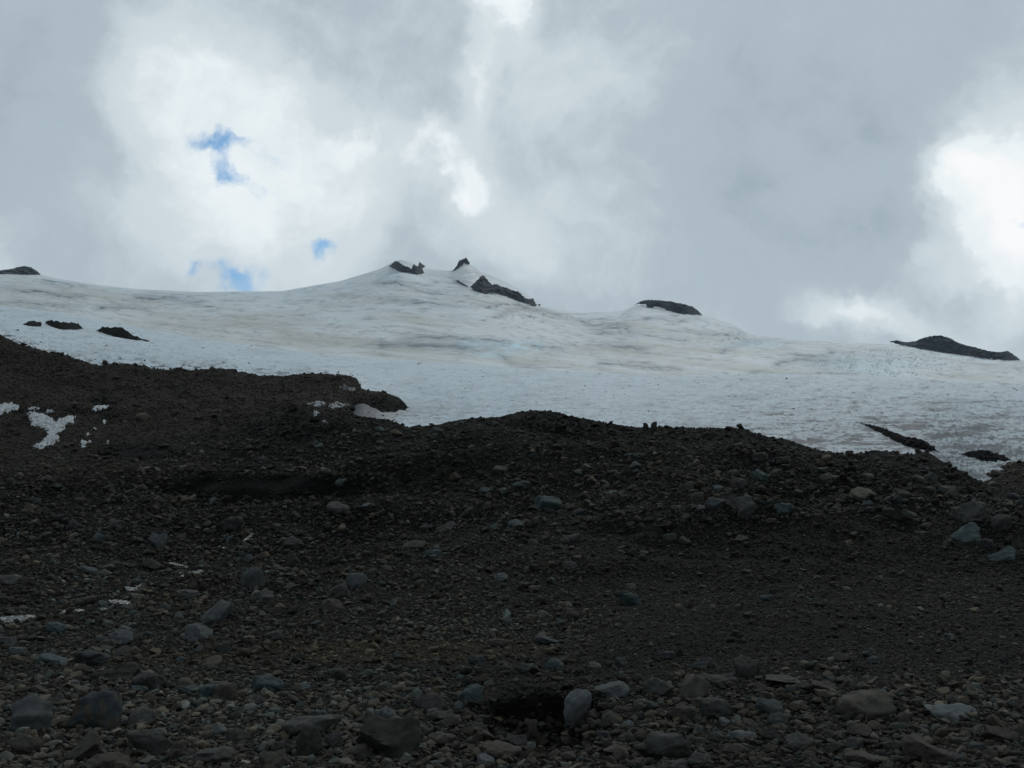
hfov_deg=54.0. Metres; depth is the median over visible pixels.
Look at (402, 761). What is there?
boulder
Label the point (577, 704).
boulder
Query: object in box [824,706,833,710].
boulder
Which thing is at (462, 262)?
rock outcrop
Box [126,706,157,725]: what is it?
boulder
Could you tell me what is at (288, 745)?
boulder
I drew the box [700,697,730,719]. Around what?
boulder
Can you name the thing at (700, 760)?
boulder
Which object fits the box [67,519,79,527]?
boulder
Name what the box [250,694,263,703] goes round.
boulder
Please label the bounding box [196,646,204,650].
boulder
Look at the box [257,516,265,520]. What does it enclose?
boulder
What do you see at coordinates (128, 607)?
boulder
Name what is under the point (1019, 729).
boulder
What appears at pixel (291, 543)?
boulder
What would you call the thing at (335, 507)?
boulder
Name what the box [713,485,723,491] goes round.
boulder
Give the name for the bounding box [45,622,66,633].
boulder
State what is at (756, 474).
boulder
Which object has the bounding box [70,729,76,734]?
boulder
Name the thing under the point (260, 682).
boulder
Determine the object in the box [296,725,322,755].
boulder
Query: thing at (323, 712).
boulder
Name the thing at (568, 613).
boulder
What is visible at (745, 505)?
boulder
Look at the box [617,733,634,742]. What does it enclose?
boulder
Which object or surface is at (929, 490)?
boulder
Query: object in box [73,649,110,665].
boulder
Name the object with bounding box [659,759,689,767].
boulder
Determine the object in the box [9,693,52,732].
boulder
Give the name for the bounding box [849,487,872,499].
boulder
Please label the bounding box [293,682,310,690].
boulder
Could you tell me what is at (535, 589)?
boulder
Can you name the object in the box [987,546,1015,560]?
boulder
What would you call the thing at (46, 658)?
boulder
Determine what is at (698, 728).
boulder
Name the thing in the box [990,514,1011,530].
boulder
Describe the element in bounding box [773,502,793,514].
boulder
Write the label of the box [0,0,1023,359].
sky
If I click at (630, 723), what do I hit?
boulder
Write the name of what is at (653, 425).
boulder
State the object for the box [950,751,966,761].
boulder
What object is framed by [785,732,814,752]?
boulder
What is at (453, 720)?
boulder
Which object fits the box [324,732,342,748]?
boulder
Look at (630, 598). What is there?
boulder
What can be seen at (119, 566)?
boulder
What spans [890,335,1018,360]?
rock outcrop
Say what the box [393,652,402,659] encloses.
boulder
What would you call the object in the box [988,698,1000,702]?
boulder
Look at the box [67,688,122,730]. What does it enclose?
boulder
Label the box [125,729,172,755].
boulder
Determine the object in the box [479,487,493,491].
boulder
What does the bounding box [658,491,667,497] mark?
boulder
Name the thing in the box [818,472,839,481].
boulder
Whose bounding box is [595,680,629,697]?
boulder
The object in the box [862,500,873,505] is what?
boulder
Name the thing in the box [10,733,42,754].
boulder
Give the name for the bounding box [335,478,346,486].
boulder
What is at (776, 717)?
boulder
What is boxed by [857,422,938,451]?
rubble mound
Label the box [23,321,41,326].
rubble mound
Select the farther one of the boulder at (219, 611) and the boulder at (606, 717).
the boulder at (219, 611)
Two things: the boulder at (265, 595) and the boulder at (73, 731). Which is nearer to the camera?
the boulder at (73, 731)
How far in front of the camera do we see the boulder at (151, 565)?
56.64 m
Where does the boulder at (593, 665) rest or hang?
on the moraine
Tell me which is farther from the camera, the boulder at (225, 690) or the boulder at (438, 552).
the boulder at (438, 552)
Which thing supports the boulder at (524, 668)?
on the moraine
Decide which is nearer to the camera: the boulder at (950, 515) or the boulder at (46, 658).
the boulder at (46, 658)
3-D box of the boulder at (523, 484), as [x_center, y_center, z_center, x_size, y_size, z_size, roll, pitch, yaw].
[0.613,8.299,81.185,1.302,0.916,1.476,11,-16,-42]
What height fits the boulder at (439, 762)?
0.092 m
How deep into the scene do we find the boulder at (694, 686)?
17.73 m
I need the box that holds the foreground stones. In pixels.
[0,645,1023,767]
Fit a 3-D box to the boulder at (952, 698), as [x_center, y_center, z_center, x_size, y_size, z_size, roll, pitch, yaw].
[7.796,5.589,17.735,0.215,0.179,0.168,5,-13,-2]
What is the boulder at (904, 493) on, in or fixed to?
on the moraine
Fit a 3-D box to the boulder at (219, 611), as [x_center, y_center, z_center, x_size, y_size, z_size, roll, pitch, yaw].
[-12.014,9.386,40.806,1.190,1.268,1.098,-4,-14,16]
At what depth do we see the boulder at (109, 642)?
34.55 m
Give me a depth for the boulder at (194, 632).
36.53 m
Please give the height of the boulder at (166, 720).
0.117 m
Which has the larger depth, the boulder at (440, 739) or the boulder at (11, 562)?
the boulder at (11, 562)
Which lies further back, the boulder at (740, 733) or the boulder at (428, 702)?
the boulder at (428, 702)
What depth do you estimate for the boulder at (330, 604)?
42.80 m
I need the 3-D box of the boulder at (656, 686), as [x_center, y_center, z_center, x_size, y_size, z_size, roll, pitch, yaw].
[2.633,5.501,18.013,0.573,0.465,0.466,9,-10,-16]
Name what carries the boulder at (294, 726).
on the moraine
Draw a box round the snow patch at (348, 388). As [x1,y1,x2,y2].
[339,385,354,390]
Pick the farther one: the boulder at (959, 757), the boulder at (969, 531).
the boulder at (969, 531)
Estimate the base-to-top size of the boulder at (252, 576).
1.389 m
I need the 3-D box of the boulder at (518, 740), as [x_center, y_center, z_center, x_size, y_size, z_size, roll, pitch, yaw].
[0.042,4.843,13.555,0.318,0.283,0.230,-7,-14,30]
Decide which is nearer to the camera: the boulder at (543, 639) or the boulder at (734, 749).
the boulder at (734, 749)
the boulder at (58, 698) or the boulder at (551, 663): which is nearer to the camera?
the boulder at (58, 698)
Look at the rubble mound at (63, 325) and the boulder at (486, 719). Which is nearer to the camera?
the boulder at (486, 719)
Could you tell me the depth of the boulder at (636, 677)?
19.41 m
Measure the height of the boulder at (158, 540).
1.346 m
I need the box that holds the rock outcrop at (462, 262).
[452,258,469,271]
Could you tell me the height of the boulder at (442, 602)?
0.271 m
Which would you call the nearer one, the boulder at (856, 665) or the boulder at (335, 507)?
the boulder at (856, 665)
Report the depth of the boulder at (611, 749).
13.30 m
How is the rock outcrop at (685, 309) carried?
on the snowfield
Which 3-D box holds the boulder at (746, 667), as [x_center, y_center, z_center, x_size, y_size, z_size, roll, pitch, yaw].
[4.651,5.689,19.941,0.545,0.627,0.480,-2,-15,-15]
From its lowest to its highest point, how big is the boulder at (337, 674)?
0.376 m
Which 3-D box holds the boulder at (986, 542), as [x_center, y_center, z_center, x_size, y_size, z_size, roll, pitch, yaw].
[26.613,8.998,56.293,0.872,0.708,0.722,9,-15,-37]
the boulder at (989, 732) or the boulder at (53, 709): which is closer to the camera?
the boulder at (989, 732)
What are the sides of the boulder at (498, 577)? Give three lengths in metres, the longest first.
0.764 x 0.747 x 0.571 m
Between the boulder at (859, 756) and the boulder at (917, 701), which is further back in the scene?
the boulder at (917, 701)
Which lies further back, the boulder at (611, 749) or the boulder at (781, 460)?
the boulder at (781, 460)
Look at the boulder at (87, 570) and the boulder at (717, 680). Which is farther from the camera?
the boulder at (87, 570)
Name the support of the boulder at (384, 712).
on the moraine
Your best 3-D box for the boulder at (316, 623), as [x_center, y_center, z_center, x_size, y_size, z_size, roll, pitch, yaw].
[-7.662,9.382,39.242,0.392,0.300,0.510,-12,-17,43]
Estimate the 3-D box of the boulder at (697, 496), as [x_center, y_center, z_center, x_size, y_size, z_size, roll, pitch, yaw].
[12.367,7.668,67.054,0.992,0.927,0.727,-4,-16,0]
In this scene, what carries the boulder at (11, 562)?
on the moraine
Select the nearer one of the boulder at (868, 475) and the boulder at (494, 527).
the boulder at (494, 527)
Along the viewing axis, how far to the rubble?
41.22 m
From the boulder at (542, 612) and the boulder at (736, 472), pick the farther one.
the boulder at (736, 472)
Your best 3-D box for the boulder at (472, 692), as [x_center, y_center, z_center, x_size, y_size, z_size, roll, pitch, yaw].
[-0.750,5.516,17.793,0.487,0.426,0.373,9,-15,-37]
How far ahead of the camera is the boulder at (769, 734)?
14.35 m
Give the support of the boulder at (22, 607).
on the moraine
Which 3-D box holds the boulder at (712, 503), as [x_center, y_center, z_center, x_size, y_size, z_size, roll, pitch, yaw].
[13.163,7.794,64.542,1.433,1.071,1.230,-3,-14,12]
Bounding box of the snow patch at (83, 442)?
[80,440,88,447]
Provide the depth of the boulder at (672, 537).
62.28 m
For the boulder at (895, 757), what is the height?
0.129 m
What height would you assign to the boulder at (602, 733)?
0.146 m
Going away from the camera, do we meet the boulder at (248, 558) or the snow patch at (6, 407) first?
the boulder at (248, 558)
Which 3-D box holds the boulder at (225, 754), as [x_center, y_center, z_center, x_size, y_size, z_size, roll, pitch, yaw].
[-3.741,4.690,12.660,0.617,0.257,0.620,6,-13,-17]
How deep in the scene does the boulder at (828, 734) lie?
14.40 m
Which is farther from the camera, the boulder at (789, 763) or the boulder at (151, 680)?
the boulder at (151, 680)
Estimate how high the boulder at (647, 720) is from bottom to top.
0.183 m
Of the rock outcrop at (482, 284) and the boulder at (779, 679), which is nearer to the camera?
the boulder at (779, 679)
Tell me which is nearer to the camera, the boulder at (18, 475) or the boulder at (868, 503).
the boulder at (868, 503)
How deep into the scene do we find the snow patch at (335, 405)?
132.41 m
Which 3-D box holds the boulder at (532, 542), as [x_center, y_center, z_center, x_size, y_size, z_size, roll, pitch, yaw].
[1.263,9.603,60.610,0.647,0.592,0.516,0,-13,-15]
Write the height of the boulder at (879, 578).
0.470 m
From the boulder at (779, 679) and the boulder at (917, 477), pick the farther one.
the boulder at (917, 477)
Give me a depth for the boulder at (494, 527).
62.21 m
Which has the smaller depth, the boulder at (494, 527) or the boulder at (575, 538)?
the boulder at (575, 538)
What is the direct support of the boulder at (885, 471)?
on the moraine
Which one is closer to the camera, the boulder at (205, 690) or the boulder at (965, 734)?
the boulder at (965, 734)
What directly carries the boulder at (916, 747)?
on the moraine
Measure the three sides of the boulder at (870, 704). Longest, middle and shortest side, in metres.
0.891 x 0.843 x 0.583 m
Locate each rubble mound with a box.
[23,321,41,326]
[45,320,82,329]
[96,326,148,341]
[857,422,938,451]
[961,450,1010,461]
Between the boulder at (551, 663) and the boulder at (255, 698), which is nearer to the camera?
the boulder at (255, 698)
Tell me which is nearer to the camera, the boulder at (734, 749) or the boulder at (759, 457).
the boulder at (734, 749)
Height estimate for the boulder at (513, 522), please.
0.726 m
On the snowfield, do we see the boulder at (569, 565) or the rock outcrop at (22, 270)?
the rock outcrop at (22, 270)
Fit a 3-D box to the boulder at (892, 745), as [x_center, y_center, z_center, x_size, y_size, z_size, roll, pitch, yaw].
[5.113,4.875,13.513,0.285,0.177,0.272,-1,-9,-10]
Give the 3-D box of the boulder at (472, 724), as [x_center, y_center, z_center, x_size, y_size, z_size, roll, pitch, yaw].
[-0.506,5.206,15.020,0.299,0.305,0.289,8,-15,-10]
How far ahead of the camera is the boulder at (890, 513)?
62.38 m
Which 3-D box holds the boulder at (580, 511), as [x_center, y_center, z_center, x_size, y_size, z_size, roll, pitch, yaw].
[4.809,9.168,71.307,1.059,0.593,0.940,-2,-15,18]
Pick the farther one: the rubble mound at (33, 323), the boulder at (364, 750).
the rubble mound at (33, 323)
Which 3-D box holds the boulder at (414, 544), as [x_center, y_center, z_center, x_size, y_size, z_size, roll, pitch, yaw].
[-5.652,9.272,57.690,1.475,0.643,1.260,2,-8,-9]
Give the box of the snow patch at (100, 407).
[92,405,108,410]
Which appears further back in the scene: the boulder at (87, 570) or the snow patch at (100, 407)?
the snow patch at (100, 407)
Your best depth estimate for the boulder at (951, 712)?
16.89 m
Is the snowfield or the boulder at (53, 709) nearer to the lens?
the boulder at (53, 709)
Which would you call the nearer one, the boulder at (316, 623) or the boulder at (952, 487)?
the boulder at (316, 623)
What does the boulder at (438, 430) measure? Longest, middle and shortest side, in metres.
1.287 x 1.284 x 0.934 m
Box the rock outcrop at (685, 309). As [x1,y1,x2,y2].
[635,300,701,314]
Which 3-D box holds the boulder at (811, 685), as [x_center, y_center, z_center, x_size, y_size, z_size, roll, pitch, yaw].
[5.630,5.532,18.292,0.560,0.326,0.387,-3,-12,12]
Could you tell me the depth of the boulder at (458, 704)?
16.82 m
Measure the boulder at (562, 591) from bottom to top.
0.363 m
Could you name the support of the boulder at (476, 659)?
on the moraine
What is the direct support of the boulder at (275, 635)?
on the moraine
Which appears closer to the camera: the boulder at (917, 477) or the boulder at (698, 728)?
the boulder at (698, 728)
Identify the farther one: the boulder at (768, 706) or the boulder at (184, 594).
the boulder at (184, 594)
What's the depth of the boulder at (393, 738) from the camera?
12.86 m
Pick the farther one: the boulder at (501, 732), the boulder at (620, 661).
the boulder at (620, 661)
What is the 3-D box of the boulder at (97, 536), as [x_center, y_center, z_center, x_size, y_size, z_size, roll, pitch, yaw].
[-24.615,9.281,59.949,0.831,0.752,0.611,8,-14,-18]
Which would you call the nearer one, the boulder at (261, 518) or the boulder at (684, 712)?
the boulder at (684, 712)
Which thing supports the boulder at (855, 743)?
on the moraine
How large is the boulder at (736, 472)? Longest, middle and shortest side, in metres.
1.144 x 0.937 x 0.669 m
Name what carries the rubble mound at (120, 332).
on the glacier
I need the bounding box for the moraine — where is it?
[0,334,1023,767]
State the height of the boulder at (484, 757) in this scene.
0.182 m
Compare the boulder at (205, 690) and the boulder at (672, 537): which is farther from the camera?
the boulder at (672, 537)
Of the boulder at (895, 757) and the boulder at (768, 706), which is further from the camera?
the boulder at (768, 706)
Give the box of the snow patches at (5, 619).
[0,532,253,622]
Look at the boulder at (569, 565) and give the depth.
51.88 m
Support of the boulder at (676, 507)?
on the moraine
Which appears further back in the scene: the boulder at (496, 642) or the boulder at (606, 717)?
the boulder at (496, 642)
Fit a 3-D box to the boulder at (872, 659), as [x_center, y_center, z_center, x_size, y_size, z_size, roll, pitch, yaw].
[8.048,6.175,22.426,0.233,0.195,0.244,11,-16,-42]
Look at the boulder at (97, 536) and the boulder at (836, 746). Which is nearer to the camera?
the boulder at (836, 746)
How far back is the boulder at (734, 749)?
13.54 m
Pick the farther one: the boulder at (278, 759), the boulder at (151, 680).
the boulder at (151, 680)
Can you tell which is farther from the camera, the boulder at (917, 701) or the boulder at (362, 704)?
the boulder at (917, 701)
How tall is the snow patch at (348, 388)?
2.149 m
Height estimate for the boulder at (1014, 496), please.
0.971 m
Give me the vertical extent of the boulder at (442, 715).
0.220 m
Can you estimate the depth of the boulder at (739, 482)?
81.08 m
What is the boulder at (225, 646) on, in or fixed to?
on the moraine
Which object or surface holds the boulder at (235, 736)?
on the moraine
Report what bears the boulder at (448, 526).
on the moraine
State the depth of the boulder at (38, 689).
18.71 m
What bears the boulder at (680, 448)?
on the moraine
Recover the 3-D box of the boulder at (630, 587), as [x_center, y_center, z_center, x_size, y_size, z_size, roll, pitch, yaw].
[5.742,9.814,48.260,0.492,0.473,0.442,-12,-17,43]
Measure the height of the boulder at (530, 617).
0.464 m
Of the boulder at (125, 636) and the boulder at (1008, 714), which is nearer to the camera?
the boulder at (1008, 714)
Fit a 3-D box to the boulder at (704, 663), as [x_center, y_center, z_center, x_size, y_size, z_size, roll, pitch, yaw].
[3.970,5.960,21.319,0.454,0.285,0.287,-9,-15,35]
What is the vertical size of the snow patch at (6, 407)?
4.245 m
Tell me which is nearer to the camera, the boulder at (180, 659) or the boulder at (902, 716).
the boulder at (902, 716)
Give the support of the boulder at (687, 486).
on the moraine
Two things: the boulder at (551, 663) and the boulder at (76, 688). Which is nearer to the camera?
the boulder at (76, 688)
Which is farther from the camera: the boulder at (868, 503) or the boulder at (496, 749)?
the boulder at (868, 503)
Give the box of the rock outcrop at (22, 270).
[0,266,39,274]
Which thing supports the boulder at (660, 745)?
on the moraine
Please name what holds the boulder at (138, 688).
on the moraine
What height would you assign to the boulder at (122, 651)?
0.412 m
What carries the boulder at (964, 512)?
on the moraine
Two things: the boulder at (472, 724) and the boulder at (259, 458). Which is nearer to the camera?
the boulder at (472, 724)
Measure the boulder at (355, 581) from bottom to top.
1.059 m
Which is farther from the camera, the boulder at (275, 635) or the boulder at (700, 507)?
the boulder at (700, 507)
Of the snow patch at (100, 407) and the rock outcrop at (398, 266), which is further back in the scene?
the rock outcrop at (398, 266)
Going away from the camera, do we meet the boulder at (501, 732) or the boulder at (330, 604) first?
the boulder at (501, 732)
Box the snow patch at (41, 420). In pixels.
[25,411,75,448]
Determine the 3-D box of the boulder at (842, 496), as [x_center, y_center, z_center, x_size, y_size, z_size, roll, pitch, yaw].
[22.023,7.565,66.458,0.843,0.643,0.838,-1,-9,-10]
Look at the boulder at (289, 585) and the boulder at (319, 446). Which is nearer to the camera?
the boulder at (289, 585)
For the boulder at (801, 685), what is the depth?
18.39 m
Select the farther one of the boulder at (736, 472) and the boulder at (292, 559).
the boulder at (736, 472)
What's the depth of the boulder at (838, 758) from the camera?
12.88 m
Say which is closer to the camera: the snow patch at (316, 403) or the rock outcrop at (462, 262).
the snow patch at (316, 403)
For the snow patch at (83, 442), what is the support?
on the moraine
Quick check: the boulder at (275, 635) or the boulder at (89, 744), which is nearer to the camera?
the boulder at (89, 744)
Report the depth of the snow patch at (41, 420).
130.13 m
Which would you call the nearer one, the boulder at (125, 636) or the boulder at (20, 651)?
the boulder at (20, 651)
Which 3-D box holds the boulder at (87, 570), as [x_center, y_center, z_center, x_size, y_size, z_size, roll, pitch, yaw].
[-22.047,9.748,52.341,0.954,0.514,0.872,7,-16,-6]
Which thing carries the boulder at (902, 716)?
on the moraine
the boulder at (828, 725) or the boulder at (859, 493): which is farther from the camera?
the boulder at (859, 493)
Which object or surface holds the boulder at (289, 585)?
on the moraine
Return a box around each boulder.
[0,575,21,585]
[0,636,16,646]
[5,559,18,564]
[8,646,26,655]
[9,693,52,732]
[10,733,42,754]
[14,472,23,477]
[18,605,27,610]
[31,685,49,693]
[38,653,67,663]
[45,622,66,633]
[46,694,63,705]
[51,706,57,711]
[66,729,106,761]
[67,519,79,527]
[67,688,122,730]
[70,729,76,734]
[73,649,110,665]
[73,686,88,691]
[74,595,102,605]
[79,566,97,573]
[81,752,133,767]
[88,662,141,681]
[93,533,104,541]
[99,639,115,646]
[108,520,123,527]
[109,560,124,570]
[109,629,133,644]
[113,646,132,656]
[122,604,132,610]
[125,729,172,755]
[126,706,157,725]
[128,671,166,690]
[130,685,147,693]
[142,558,165,571]
[148,532,167,548]
[162,718,171,723]
[167,741,193,760]
[173,656,184,661]
[175,589,199,600]
[177,684,198,694]
[182,623,212,642]
[192,746,236,763]
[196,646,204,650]
[198,684,216,698]
[200,599,233,623]
[212,682,236,700]
[214,641,231,651]
[220,516,244,531]
[226,728,252,744]
[228,711,240,719]
[241,567,264,587]
[243,554,253,562]
[250,675,283,692]
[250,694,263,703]
[253,456,267,462]
[255,588,274,602]
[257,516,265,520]
[258,748,288,767]
[265,630,283,640]
[270,739,296,753]
[281,714,340,736]
[282,537,303,549]
[284,582,295,589]
[285,553,301,566]
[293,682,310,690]
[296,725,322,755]
[309,710,326,714]
[311,620,322,625]
[314,443,322,447]
[315,751,323,756]
[321,598,342,611]
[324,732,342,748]
[326,501,349,514]
[326,667,346,680]
[328,583,349,598]
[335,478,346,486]
[344,743,373,758]
[347,573,367,589]
[355,701,365,707]
[355,710,421,758]
[361,710,374,717]
[362,503,369,507]
[376,707,395,717]
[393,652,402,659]
[396,758,407,765]
[402,540,425,548]
[411,694,447,710]
[419,725,432,737]
[425,549,442,557]
[427,732,455,746]
[430,760,444,764]
[431,427,443,433]
[433,709,452,720]
[435,521,455,531]
[439,600,449,604]
[441,714,463,727]
[454,702,462,707]
[457,683,483,701]
[468,654,484,664]
[469,721,487,731]
[473,714,490,724]
[477,753,494,763]
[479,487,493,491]
[482,740,521,760]
[487,638,506,646]
[490,523,499,530]
[493,466,507,472]
[493,726,505,737]
[494,573,507,581]
[503,732,526,746]
[508,519,523,526]
[512,481,530,488]
[518,663,534,673]
[523,614,536,623]
[523,718,540,747]
[528,538,538,545]
[528,585,540,592]
[534,495,562,510]
[534,635,558,644]
[537,610,548,615]
[546,658,562,668]
[559,589,567,594]
[561,607,579,619]
[563,533,581,543]
[563,561,577,570]
[563,689,591,729]
[572,509,587,514]
[588,661,600,669]
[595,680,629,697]
[597,730,608,738]
[601,712,620,726]
[602,745,628,754]
[614,657,626,666]
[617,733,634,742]
[619,592,641,604]
[623,720,633,726]
[625,583,635,590]
[631,673,644,681]
[635,731,691,758]
[640,718,653,723]
[642,677,673,696]
[651,421,656,429]
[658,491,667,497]
[659,651,675,658]
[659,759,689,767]
[663,532,676,541]
[670,505,681,511]
[670,705,698,722]
[676,445,687,450]
[679,674,709,699]
[682,481,694,491]
[688,658,709,668]
[688,753,714,767]
[690,492,703,501]
[690,697,703,707]
[693,725,703,732]
[696,504,705,509]
[699,673,738,687]
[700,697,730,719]
[706,497,726,509]
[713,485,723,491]
[719,717,729,723]
[722,744,749,753]
[726,495,756,517]
[728,470,739,475]
[731,730,756,738]
[732,477,745,487]
[733,655,759,679]
[735,534,748,542]
[749,469,768,480]
[751,452,767,462]
[755,698,783,714]
[759,595,772,600]
[760,728,780,740]
[764,674,800,684]
[767,712,788,725]
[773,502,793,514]
[776,456,790,464]
[781,759,794,767]
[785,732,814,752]
[794,682,806,689]
[802,750,815,757]
[806,679,836,692]
[815,721,833,730]
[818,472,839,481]
[821,730,837,738]
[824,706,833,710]
[827,742,846,751]
[833,755,843,760]
[836,689,895,719]
[838,494,846,500]
[841,737,862,749]
[842,723,871,738]
[843,750,888,762]
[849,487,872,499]
[852,661,863,669]
[862,473,874,478]
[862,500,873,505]
[866,656,878,663]
[873,575,883,582]
[880,740,900,750]
[881,469,888,473]
[881,507,919,525]
[889,755,901,762]
[893,711,909,722]
[895,490,910,497]
[900,734,953,764]
[908,697,924,706]
[912,475,924,480]
[920,523,930,528]
[921,486,937,493]
[924,703,977,721]
[945,485,956,489]
[945,513,954,519]
[947,695,958,703]
[949,522,980,541]
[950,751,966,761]
[951,500,986,521]
[959,731,971,738]
[966,741,993,751]
[977,538,992,547]
[980,724,1018,742]
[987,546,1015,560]
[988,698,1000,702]
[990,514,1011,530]
[1001,712,1014,716]
[1009,493,1020,499]
[1012,724,1023,736]
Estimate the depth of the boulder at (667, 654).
23.69 m
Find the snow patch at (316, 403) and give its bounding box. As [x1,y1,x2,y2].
[307,400,325,406]
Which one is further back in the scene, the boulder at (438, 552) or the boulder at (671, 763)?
the boulder at (438, 552)
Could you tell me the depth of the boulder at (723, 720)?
16.03 m
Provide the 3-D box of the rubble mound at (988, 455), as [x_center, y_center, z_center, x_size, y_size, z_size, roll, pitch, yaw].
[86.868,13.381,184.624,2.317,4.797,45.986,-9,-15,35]
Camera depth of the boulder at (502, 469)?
83.10 m
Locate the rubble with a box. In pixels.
[0,397,1023,767]
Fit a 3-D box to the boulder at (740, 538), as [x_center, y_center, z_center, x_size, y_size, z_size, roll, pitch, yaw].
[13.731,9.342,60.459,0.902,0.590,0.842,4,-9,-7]
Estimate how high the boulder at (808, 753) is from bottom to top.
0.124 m
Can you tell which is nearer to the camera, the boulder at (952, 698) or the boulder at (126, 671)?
the boulder at (952, 698)
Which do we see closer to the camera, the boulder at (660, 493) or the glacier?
the boulder at (660, 493)
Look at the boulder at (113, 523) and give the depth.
62.06 m
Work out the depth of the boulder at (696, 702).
17.29 m
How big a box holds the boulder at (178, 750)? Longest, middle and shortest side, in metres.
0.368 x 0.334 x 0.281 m
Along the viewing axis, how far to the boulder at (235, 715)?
15.98 m
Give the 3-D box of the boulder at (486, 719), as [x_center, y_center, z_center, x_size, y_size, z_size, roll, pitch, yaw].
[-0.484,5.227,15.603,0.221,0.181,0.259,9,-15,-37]
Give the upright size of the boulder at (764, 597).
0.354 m
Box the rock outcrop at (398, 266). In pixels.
[389,261,424,274]
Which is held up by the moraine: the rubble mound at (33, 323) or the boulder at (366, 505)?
the boulder at (366, 505)
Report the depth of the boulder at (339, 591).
46.68 m
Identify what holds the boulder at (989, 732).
on the moraine
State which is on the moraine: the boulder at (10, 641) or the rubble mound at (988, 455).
the boulder at (10, 641)
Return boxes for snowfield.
[0,260,1023,383]
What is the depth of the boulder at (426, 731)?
14.46 m
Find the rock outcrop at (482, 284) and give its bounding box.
[470,275,536,305]
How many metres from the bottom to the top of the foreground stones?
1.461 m
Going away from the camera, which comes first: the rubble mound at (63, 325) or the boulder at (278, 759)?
the boulder at (278, 759)
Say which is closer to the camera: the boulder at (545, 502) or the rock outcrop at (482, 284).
the boulder at (545, 502)
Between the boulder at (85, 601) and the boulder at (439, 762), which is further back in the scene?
the boulder at (85, 601)
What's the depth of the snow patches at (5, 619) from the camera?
46.08 m
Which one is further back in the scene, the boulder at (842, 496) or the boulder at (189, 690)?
the boulder at (842, 496)
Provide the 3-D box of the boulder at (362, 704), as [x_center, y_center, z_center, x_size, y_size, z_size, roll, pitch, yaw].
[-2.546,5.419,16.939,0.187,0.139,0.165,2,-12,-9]
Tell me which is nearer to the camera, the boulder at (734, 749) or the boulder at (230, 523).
the boulder at (734, 749)
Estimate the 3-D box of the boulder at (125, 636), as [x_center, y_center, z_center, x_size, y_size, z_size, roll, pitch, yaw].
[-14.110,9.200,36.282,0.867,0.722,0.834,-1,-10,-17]
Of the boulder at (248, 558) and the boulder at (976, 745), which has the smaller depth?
the boulder at (976, 745)
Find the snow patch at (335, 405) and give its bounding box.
[328,401,349,408]
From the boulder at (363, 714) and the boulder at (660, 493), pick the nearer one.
the boulder at (363, 714)
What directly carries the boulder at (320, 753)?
on the moraine
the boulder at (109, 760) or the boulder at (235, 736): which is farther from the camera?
the boulder at (235, 736)
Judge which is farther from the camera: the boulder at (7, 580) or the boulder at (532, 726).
the boulder at (7, 580)
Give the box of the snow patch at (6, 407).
[0,402,18,414]
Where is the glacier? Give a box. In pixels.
[0,305,1023,481]
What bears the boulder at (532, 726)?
on the moraine
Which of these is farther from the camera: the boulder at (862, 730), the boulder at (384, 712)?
the boulder at (384, 712)
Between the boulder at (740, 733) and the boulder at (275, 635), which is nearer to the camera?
the boulder at (740, 733)
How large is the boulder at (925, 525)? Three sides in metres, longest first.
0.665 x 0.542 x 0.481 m

